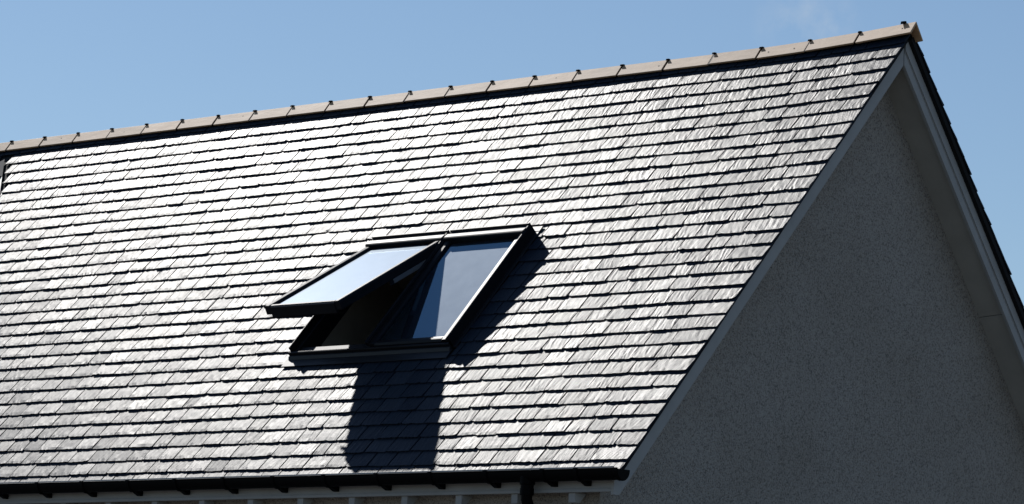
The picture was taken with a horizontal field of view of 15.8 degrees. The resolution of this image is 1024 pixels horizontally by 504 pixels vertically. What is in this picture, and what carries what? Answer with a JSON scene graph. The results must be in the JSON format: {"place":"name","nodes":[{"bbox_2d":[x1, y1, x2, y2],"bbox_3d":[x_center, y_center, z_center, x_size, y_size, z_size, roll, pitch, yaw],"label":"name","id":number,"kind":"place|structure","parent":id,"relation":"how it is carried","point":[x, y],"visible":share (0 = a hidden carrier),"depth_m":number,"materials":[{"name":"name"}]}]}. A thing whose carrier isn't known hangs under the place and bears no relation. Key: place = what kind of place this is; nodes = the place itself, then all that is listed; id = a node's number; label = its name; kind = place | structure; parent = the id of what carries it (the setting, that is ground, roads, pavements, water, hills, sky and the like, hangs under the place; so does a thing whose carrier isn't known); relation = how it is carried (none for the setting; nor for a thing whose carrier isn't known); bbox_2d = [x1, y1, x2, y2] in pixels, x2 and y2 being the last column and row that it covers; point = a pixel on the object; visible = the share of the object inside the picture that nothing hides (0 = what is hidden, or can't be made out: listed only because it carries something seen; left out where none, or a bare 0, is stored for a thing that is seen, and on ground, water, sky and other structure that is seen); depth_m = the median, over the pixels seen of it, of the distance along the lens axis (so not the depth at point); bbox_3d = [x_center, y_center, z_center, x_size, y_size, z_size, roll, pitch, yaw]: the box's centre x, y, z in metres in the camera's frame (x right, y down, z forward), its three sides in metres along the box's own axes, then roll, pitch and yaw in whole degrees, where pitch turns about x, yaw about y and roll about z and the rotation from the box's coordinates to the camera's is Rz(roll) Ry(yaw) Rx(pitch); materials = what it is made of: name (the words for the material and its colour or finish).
{"place":"outdoors","nodes":[
{"label":"outdoors","id":0,"kind":"place"},
{"bbox_2d":[0,0,1023,304],"label":"sky","id":1,"kind":"structure","parent":0,"point":[67,67],"materials":[{"name":"blue"}]},
{"label":"ground","id":2,"kind":"structure","parent":0,"visible":0},
{"bbox_2d":[0,21,1023,503],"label":"house","id":3,"kind":"structure","parent":2,"relation":"on","point":[774,275],"depth_m":26.45,"materials":[{"name":"stone"}]},
{"bbox_2d":[265,230,449,355],"bbox_3d":[-1.028,0.423,26.978,0.812,1.236,1.415,-5,-11,43],"label":"roof window","id":4,"kind":"structure","parent":3,"relation":"in","point":[347,302],"depth_m":27.01,"materials":[{"name":"glass"}]},
{"bbox_2d":[366,223,534,350],"bbox_3d":[-0.417,0.282,26.457,0.812,1.042,0.914,-5,-11,43],"label":"roof window","id":5,"kind":"structure","parent":3,"relation":"in","point":[437,307],"depth_m":26.41,"materials":[{"name":"glass"}]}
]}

